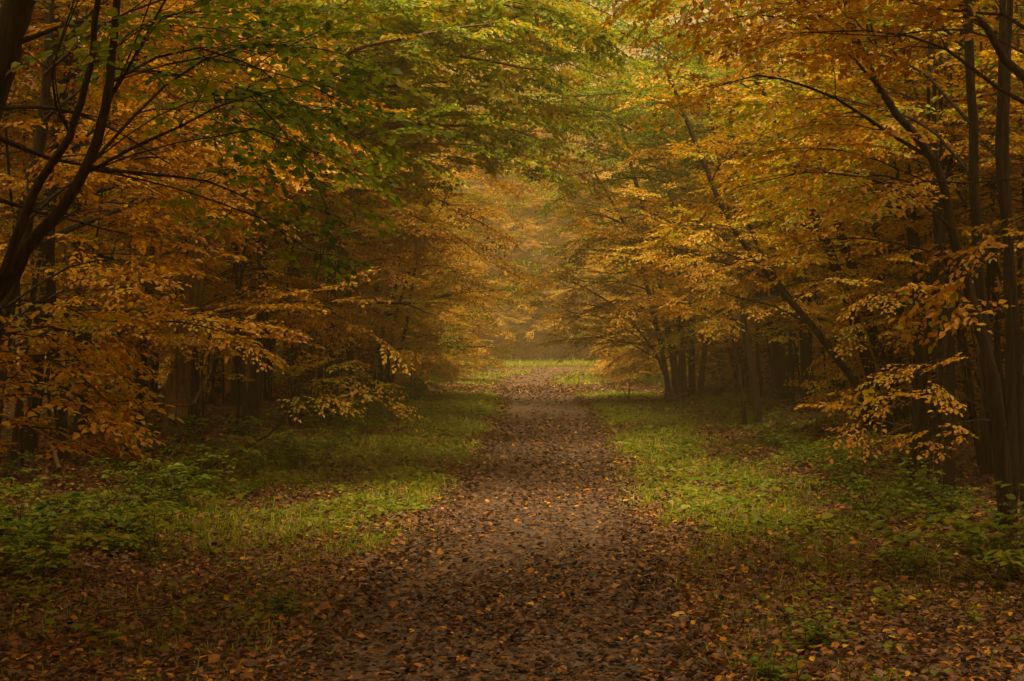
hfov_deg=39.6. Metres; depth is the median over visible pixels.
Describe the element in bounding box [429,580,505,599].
dead branch
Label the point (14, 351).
beech tree
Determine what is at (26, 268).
hornbeam tree
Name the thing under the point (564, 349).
beech sapling
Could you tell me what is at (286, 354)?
beech tree
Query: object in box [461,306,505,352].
beech sapling
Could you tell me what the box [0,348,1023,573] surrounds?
undergrowth
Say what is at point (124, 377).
beech tree
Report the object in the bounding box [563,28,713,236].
beech tree
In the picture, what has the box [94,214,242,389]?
hornbeam tree
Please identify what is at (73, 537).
bramble bush
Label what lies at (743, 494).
wild herb
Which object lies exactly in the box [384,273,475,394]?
beech sapling
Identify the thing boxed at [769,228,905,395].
beech sapling
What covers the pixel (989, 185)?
hornbeam tree
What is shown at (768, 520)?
wild herb
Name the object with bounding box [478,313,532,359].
beech sapling
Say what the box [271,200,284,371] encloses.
beech tree
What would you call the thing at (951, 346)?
beech tree
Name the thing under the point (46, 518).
bramble bush
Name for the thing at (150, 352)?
beech tree
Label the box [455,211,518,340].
hornbeam tree
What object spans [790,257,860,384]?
beech sapling
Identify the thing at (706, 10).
sky
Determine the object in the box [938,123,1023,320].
hornbeam tree
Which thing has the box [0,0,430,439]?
beech tree
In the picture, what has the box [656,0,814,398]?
hornbeam tree
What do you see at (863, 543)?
wild herb
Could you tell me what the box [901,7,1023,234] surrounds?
hornbeam tree
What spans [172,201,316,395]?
hornbeam tree
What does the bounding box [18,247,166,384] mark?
beech sapling
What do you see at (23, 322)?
hornbeam tree
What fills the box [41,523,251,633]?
dead branch
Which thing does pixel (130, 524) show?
bramble bush
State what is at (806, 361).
hornbeam tree
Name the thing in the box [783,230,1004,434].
beech sapling
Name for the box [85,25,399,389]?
beech tree
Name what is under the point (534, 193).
beech tree
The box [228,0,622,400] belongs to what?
beech tree
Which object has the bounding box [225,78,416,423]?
hornbeam tree
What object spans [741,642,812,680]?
wild herb
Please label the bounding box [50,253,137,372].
hornbeam tree
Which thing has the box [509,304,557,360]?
beech sapling
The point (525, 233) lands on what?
beech tree
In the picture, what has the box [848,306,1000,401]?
beech sapling
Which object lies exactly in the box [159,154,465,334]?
beech tree
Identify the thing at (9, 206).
hornbeam tree
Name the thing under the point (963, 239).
hornbeam tree
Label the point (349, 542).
wild herb
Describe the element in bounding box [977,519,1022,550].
dead branch
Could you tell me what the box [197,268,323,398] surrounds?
beech sapling
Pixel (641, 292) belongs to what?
beech tree
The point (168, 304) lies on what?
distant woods
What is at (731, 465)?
wild herb
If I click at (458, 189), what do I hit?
hornbeam tree
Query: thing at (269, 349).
hornbeam tree
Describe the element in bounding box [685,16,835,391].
hornbeam tree
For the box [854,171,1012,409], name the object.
hornbeam tree
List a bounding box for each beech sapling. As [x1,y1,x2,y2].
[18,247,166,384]
[113,270,251,389]
[158,266,252,382]
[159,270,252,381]
[159,300,226,374]
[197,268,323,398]
[203,293,254,371]
[205,349,423,469]
[305,275,400,397]
[343,279,468,393]
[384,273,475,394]
[405,293,480,379]
[418,310,484,377]
[421,300,473,374]
[437,322,487,372]
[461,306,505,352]
[461,307,501,358]
[472,304,521,354]
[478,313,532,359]
[498,298,557,359]
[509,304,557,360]
[519,301,581,358]
[560,300,614,357]
[562,296,609,355]
[581,326,622,370]
[583,286,688,381]
[584,317,618,359]
[587,312,642,358]
[588,300,670,383]
[589,315,645,368]
[590,293,678,382]
[651,315,708,368]
[654,286,763,385]
[688,316,708,366]
[705,266,844,388]
[715,272,812,381]
[768,289,860,385]
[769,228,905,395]
[782,245,956,396]
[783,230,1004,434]
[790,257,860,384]
[792,201,1023,430]
[794,277,993,468]
[798,242,978,412]
[809,282,909,383]
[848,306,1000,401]
[860,253,1001,396]
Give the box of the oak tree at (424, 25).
[163,0,714,438]
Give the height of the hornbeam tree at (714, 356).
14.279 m
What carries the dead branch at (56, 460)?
on the ground at (150, 671)
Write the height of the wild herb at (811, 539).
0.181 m
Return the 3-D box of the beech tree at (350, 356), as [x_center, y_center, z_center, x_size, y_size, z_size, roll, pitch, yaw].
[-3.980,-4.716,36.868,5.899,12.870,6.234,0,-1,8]
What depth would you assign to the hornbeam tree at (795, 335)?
38.29 m
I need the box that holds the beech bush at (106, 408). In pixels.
[0,297,183,480]
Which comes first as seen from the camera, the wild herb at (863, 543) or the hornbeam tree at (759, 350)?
the wild herb at (863, 543)
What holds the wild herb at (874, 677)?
on the ground at (150, 671)
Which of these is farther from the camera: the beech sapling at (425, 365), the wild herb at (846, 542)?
the beech sapling at (425, 365)
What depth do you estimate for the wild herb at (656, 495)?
18.44 m
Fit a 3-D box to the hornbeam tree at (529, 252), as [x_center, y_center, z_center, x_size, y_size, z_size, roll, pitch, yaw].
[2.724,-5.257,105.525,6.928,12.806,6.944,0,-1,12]
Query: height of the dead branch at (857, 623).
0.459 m
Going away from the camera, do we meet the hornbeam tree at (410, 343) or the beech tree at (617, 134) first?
the hornbeam tree at (410, 343)
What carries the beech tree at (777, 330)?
on the ground at (150, 671)
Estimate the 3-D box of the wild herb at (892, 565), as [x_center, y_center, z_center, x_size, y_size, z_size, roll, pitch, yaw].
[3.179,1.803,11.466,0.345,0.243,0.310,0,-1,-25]
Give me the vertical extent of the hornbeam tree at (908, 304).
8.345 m
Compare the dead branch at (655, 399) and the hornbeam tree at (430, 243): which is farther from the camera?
the hornbeam tree at (430, 243)
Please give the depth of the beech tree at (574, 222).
106.73 m
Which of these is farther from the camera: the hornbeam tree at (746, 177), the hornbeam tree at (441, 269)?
the hornbeam tree at (441, 269)
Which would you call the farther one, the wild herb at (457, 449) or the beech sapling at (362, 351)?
the beech sapling at (362, 351)
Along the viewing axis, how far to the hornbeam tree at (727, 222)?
24.93 m
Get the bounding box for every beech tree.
[0,0,280,461]
[0,0,289,296]
[0,0,298,450]
[0,0,315,434]
[0,0,348,368]
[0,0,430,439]
[0,29,108,177]
[0,40,107,378]
[1,0,161,343]
[1,0,167,74]
[1,16,124,396]
[2,5,370,397]
[7,6,105,145]
[25,2,393,428]
[41,1,202,379]
[57,7,200,379]
[58,4,366,402]
[71,1,476,365]
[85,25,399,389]
[92,1,223,390]
[116,0,427,427]
[131,5,397,393]
[133,5,387,406]
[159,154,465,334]
[172,0,321,318]
[203,4,367,389]
[205,28,504,419]
[217,4,477,397]
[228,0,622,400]
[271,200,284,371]
[280,64,469,401]
[294,64,509,398]
[309,65,465,380]
[406,60,569,275]
[417,80,518,281]
[430,153,539,339]
[432,63,511,270]
[434,55,592,355]
[435,34,617,342]
[436,70,589,305]
[440,69,584,344]
[445,100,540,313]
[448,176,586,360]
[453,76,561,337]
[454,185,545,347]
[459,39,630,357]
[459,108,594,338]
[460,0,826,401]
[461,101,604,340]
[466,48,625,340]
[471,132,617,348]
[481,98,611,345]
[500,135,640,359]
[505,141,618,350]
[517,57,645,307]
[523,85,640,354]
[529,46,644,340]
[536,122,620,349]
[540,44,627,216]
[548,154,700,352]
[552,144,646,328]
[555,48,660,287]
[556,186,634,299]
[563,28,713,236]
[565,161,708,358]
[568,124,643,346]
[586,90,777,377]
[600,0,1023,353]
[600,110,682,234]
[601,59,740,372]
[617,196,769,346]
[627,28,733,349]
[648,2,962,400]
[650,38,866,384]
[711,0,1023,442]
[726,0,1023,382]
[733,0,1023,294]
[818,0,1018,285]
[838,0,1023,373]
[913,0,1023,362]
[922,6,1023,184]
[936,68,1023,112]
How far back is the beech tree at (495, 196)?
109.95 m
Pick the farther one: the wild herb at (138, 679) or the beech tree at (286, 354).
the beech tree at (286, 354)
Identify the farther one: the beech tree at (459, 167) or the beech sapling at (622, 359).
the beech sapling at (622, 359)
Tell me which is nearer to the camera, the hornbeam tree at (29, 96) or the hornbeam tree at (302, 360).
the hornbeam tree at (29, 96)
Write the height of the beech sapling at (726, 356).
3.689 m
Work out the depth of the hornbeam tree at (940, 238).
16.45 m
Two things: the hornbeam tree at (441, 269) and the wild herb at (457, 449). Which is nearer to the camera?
the wild herb at (457, 449)
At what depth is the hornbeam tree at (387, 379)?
39.78 m
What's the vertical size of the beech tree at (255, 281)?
11.188 m
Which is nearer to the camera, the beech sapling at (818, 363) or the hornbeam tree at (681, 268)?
the beech sapling at (818, 363)
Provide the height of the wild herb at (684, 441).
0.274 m
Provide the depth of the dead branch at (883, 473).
18.70 m
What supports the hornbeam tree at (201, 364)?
on the ground at (150, 671)
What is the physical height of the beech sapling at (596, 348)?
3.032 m
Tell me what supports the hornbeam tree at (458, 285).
on the ground at (150, 671)
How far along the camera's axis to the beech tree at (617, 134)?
108.24 m
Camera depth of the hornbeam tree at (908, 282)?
27.81 m
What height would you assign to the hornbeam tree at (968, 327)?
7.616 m
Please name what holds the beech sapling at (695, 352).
on the ground at (150, 671)
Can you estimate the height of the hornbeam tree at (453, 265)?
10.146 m
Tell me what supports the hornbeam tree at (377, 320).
on the ground at (150, 671)
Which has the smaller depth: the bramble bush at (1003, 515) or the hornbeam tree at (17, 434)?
the bramble bush at (1003, 515)
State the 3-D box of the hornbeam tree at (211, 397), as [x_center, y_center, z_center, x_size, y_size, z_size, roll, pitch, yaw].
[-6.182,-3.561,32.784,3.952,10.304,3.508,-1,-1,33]
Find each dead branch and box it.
[2,401,72,471]
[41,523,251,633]
[58,445,178,512]
[151,372,210,455]
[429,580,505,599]
[539,483,591,547]
[604,379,691,407]
[727,603,861,625]
[749,397,802,438]
[813,454,941,480]
[852,380,964,457]
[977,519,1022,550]
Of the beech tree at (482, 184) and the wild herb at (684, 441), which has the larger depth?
the beech tree at (482, 184)
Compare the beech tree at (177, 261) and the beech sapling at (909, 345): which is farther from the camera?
the beech sapling at (909, 345)
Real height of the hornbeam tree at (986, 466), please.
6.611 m
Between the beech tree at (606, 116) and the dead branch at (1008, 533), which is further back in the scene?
the beech tree at (606, 116)
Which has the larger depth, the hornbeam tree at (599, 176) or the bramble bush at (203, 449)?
the hornbeam tree at (599, 176)
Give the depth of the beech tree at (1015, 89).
24.37 m
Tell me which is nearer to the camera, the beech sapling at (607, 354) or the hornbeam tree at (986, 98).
the hornbeam tree at (986, 98)
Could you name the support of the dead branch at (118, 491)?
on the ground at (150, 671)
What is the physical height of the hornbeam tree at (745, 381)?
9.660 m
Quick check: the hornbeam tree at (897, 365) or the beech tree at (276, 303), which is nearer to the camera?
the beech tree at (276, 303)
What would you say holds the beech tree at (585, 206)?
on the ground at (150, 671)
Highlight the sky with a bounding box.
[34,0,911,142]
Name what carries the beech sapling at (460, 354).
on the ground at (150, 671)
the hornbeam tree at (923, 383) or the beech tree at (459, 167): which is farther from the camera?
the beech tree at (459, 167)
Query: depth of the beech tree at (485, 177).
108.05 m
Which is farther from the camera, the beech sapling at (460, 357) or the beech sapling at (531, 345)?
the beech sapling at (531, 345)
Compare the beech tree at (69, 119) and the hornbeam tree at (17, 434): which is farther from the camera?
the beech tree at (69, 119)
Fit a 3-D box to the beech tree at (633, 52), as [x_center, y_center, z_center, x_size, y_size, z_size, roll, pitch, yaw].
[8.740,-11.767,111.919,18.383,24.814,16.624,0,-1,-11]
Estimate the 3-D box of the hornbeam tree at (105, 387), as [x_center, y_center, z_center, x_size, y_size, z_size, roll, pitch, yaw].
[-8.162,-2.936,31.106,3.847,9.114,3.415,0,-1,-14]
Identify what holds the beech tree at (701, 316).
on the ground at (150, 671)
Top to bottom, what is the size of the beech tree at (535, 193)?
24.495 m
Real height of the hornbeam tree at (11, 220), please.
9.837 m
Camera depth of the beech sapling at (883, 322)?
24.67 m
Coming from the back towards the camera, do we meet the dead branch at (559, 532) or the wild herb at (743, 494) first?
the wild herb at (743, 494)
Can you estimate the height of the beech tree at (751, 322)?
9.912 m
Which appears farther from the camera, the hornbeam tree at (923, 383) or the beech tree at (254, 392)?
the beech tree at (254, 392)
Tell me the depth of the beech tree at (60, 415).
19.14 m
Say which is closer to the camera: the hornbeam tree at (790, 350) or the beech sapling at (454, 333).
the hornbeam tree at (790, 350)
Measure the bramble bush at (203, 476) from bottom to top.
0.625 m
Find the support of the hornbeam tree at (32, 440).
on the ground at (150, 671)
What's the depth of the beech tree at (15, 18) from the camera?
10.74 m
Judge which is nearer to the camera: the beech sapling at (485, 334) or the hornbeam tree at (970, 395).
the hornbeam tree at (970, 395)
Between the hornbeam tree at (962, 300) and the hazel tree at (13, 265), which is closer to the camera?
the hazel tree at (13, 265)
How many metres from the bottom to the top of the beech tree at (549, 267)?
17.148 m
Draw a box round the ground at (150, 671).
[0,293,1023,680]
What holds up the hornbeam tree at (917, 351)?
on the ground at (150, 671)
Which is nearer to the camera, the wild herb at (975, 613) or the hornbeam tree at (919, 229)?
the wild herb at (975, 613)
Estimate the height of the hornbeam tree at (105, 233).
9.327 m
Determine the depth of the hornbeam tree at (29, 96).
17.00 m
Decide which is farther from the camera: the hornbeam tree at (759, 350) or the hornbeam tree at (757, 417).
the hornbeam tree at (759, 350)
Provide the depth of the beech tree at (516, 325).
97.44 m
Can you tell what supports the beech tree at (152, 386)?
on the ground at (150, 671)
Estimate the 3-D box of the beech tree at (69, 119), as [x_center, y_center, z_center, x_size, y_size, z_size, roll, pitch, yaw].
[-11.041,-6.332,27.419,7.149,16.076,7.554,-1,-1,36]
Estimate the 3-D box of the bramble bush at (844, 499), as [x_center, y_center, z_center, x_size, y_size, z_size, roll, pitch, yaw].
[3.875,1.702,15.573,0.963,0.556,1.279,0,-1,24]
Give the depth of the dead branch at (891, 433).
21.51 m
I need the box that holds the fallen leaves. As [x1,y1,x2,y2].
[0,363,1023,680]
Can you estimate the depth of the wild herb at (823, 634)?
8.35 m
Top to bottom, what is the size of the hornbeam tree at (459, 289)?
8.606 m
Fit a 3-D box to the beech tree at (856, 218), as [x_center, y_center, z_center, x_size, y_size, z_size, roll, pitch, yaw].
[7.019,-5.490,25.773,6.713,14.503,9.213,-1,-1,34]
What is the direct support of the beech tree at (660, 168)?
on the ground at (150, 671)
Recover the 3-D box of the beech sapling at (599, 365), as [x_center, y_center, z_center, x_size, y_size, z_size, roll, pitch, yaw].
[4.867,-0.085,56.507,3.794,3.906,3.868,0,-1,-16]
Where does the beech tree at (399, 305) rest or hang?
on the ground at (150, 671)
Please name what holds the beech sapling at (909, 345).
on the ground at (150, 671)
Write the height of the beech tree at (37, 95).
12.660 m
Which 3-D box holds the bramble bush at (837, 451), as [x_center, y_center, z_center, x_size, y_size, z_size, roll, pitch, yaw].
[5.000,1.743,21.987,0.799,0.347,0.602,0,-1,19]
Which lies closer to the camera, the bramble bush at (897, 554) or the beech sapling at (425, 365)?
the bramble bush at (897, 554)
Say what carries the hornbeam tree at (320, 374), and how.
on the ground at (150, 671)
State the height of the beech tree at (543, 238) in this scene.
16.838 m
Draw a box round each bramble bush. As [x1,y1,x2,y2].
[0,493,124,555]
[0,511,142,586]
[97,507,208,560]
[116,458,219,504]
[134,423,260,474]
[811,442,857,459]
[822,473,911,516]
[867,518,987,575]
[883,515,1023,584]
[976,480,1023,536]
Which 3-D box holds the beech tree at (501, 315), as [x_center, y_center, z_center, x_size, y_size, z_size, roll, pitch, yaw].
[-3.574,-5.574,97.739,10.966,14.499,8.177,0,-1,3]
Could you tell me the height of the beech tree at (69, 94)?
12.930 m
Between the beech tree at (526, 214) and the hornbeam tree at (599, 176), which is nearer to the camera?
the hornbeam tree at (599, 176)
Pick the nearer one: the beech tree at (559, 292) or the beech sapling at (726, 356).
the beech sapling at (726, 356)
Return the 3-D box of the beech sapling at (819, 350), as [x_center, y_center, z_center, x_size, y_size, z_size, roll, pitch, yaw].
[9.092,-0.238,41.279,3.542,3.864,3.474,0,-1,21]
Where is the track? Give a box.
[479,367,600,370]
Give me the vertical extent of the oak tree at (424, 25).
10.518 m
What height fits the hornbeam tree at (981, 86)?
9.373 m
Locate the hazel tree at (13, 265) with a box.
[0,0,463,302]
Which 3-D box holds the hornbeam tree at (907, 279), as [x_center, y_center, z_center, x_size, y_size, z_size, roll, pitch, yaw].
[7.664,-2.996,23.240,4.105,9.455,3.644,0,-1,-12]
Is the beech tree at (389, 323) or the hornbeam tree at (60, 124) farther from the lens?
the beech tree at (389, 323)
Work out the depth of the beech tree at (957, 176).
27.58 m
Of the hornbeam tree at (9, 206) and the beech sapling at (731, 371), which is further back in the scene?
the beech sapling at (731, 371)
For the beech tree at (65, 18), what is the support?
on the ground at (150, 671)
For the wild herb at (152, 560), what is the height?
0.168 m
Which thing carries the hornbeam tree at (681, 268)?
on the ground at (150, 671)
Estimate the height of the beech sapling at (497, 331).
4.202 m
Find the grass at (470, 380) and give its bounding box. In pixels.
[0,356,1023,680]
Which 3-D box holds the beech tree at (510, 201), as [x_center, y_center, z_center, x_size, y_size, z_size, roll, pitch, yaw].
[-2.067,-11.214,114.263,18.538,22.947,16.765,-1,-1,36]
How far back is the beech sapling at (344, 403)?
20.23 m
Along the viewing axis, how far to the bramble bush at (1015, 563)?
10.45 m
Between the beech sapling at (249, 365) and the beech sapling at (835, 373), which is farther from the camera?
the beech sapling at (249, 365)
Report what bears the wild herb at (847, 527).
on the ground at (150, 671)
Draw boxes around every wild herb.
[2,574,54,608]
[126,673,164,680]
[145,552,164,568]
[207,505,228,518]
[255,585,304,616]
[339,534,363,548]
[378,441,400,452]
[452,443,472,454]
[619,433,630,440]
[649,491,664,501]
[664,445,683,452]
[674,435,694,445]
[723,457,740,468]
[733,490,752,499]
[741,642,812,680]
[743,508,775,527]
[777,548,801,563]
[777,622,818,648]
[788,610,857,649]
[802,532,825,545]
[830,516,855,531]
[834,536,853,548]
[857,538,870,547]
[864,668,903,680]
[873,593,903,614]
[879,550,922,574]
[897,559,925,578]
[959,606,983,625]
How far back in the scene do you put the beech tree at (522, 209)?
111.48 m
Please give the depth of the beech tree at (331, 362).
30.35 m
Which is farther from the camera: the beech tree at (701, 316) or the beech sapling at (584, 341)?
the beech sapling at (584, 341)
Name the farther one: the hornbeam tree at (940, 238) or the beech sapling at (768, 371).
the beech sapling at (768, 371)
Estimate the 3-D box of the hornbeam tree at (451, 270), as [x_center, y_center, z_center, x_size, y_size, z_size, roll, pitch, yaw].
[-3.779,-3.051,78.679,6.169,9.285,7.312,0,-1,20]
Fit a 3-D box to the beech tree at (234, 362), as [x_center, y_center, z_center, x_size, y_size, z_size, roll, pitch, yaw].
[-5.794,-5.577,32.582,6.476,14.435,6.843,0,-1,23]
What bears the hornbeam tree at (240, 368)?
on the ground at (150, 671)
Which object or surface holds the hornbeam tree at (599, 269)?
on the ground at (150, 671)
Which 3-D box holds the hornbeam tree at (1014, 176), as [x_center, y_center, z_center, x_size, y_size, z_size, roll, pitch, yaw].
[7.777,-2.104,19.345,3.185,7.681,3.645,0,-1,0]
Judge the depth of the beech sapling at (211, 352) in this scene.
49.39 m
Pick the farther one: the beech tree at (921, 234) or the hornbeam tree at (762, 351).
the hornbeam tree at (762, 351)
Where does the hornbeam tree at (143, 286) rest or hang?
on the ground at (150, 671)
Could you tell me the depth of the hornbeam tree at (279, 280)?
37.46 m
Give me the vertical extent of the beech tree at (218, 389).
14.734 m
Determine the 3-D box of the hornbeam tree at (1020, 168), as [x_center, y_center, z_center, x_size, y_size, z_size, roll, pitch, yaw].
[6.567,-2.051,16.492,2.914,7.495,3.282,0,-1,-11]
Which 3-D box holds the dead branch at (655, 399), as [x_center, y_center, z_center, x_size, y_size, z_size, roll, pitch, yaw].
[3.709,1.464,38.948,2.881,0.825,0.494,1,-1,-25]
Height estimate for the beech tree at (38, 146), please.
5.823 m
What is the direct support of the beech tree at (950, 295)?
on the ground at (150, 671)
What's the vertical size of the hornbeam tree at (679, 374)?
11.469 m
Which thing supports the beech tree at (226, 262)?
on the ground at (150, 671)
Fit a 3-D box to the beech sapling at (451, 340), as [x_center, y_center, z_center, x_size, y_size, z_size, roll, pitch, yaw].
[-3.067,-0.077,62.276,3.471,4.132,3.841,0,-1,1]
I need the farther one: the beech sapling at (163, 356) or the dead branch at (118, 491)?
the beech sapling at (163, 356)
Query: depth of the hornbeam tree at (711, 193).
44.27 m
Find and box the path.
[268,370,705,680]
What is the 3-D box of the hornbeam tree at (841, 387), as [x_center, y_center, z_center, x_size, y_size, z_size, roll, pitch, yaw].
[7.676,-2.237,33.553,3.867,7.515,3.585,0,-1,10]
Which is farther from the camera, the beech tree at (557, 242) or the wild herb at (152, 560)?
the beech tree at (557, 242)
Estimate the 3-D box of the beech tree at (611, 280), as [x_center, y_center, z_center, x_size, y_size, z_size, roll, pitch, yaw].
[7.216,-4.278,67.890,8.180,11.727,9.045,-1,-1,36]
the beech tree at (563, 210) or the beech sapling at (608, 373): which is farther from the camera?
the beech tree at (563, 210)
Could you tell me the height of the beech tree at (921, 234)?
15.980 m
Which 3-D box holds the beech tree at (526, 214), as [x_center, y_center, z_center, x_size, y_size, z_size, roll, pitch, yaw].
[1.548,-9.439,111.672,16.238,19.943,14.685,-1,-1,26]
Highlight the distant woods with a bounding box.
[4,140,998,364]
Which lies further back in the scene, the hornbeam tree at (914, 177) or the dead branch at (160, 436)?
the hornbeam tree at (914, 177)
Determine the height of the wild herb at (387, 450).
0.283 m
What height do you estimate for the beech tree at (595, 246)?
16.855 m
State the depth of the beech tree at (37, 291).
43.97 m
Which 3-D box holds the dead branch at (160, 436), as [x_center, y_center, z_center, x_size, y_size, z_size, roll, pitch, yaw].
[-5.016,1.148,21.569,0.688,1.331,1.245,0,-1,0]
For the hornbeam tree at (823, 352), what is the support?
on the ground at (150, 671)
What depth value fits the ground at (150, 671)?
11.16 m
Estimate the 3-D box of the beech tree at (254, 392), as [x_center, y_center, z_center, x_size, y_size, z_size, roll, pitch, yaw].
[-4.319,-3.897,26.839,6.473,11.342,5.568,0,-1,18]
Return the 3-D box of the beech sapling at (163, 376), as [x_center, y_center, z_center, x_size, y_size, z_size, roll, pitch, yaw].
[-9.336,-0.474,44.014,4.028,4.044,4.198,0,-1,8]
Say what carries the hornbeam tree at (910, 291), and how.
on the ground at (150, 671)
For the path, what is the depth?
11.45 m
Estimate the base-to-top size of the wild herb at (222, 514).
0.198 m
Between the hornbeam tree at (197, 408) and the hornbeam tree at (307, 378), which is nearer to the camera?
the hornbeam tree at (197, 408)
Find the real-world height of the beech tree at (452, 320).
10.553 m
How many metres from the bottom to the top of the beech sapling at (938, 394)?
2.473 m
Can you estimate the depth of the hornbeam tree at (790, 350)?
32.84 m
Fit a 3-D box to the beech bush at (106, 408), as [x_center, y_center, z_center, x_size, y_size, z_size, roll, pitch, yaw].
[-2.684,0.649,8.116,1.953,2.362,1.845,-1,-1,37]
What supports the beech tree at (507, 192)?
on the ground at (150, 671)
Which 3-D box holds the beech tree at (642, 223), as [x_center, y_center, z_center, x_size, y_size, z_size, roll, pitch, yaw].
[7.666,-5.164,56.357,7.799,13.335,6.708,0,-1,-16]
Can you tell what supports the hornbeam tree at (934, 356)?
on the ground at (150, 671)
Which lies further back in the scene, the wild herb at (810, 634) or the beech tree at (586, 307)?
the beech tree at (586, 307)
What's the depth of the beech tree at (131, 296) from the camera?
49.45 m
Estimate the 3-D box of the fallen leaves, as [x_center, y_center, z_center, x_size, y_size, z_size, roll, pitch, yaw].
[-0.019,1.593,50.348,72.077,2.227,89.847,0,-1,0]
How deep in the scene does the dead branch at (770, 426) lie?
28.25 m
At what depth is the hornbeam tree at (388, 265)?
51.62 m
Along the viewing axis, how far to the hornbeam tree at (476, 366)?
59.94 m
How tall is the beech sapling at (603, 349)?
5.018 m
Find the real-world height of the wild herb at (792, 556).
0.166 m
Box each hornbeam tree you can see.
[0,0,111,277]
[0,0,169,156]
[0,0,204,466]
[0,6,179,319]
[0,6,206,454]
[0,51,84,300]
[0,91,92,296]
[0,147,82,335]
[2,0,198,417]
[3,204,72,352]
[20,13,228,386]
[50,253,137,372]
[55,13,216,406]
[87,60,220,411]
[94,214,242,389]
[114,24,289,433]
[143,25,314,418]
[155,3,351,435]
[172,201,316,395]
[178,1,324,404]
[207,167,337,401]
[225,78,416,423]
[232,234,369,348]
[253,235,308,383]
[255,76,430,384]
[256,72,443,411]
[268,175,381,392]
[272,152,387,400]
[274,137,450,368]
[301,67,590,390]
[343,258,412,376]
[353,120,485,377]
[353,135,508,394]
[355,153,450,348]
[380,218,472,345]
[386,207,536,378]
[414,254,484,320]
[416,216,494,310]
[423,231,498,317]
[436,150,480,286]
[447,192,517,308]
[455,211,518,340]
[480,130,607,339]
[496,6,771,402]
[510,189,588,353]
[518,128,617,347]
[570,6,844,427]
[581,145,688,371]
[582,0,1023,540]
[584,0,972,434]
[586,136,685,357]
[607,53,791,391]
[621,8,727,381]
[622,118,731,371]
[634,29,841,363]
[638,65,849,390]
[649,220,712,373]
[654,65,832,292]
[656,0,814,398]
[666,0,852,407]
[683,1,832,406]
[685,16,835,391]
[686,271,770,373]
[687,101,764,374]
[719,0,1023,496]
[731,0,1023,468]
[732,0,1021,472]
[732,24,904,400]
[755,0,1023,485]
[756,0,962,419]
[760,108,893,396]
[785,27,876,386]
[786,3,1023,395]
[807,2,1022,433]
[819,0,1023,475]
[828,0,1023,433]
[836,0,1023,483]
[839,59,963,422]
[844,161,969,409]
[845,43,1022,254]
[846,2,1023,411]
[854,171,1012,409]
[857,122,965,403]
[880,164,1014,359]
[896,4,1023,280]
[896,75,1023,300]
[897,16,1021,302]
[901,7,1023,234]
[911,0,1023,281]
[923,46,1023,326]
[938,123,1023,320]
[967,32,1023,275]
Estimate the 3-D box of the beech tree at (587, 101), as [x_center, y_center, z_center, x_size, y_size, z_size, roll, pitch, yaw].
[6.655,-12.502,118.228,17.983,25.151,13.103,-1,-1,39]
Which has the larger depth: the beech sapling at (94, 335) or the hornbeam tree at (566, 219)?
the hornbeam tree at (566, 219)
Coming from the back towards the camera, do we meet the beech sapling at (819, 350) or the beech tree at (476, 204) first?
the beech tree at (476, 204)
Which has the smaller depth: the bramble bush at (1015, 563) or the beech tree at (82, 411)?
the bramble bush at (1015, 563)
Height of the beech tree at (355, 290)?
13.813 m
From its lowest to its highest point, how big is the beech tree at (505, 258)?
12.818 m
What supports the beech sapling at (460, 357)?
on the ground at (150, 671)
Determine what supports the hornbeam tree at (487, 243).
on the ground at (150, 671)
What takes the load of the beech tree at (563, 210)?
on the ground at (150, 671)
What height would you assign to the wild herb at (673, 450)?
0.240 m
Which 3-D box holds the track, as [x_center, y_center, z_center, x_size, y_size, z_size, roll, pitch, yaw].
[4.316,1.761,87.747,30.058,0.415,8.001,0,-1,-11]
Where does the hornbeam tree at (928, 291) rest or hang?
on the ground at (150, 671)
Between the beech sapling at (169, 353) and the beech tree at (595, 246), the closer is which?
the beech sapling at (169, 353)
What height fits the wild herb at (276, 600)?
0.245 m
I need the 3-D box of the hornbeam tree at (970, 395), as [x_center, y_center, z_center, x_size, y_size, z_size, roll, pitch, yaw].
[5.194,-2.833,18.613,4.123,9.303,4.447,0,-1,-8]
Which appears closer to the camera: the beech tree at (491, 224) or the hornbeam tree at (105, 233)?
the hornbeam tree at (105, 233)
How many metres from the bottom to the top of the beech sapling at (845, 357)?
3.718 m
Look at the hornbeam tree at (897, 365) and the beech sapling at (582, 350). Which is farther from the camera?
the beech sapling at (582, 350)
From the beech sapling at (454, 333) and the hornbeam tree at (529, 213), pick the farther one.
the hornbeam tree at (529, 213)
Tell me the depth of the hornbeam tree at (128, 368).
29.23 m
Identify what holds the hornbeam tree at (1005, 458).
on the ground at (150, 671)
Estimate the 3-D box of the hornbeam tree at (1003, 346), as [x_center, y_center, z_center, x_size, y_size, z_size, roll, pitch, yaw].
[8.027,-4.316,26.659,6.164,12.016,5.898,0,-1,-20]
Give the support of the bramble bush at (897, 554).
on the ground at (150, 671)
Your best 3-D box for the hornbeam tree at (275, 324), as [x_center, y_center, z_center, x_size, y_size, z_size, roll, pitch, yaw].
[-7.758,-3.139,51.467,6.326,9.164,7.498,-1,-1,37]
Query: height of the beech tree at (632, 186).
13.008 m
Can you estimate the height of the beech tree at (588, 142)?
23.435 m
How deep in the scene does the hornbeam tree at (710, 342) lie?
54.01 m
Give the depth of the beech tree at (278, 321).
32.66 m
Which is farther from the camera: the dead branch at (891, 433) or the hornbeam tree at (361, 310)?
the hornbeam tree at (361, 310)

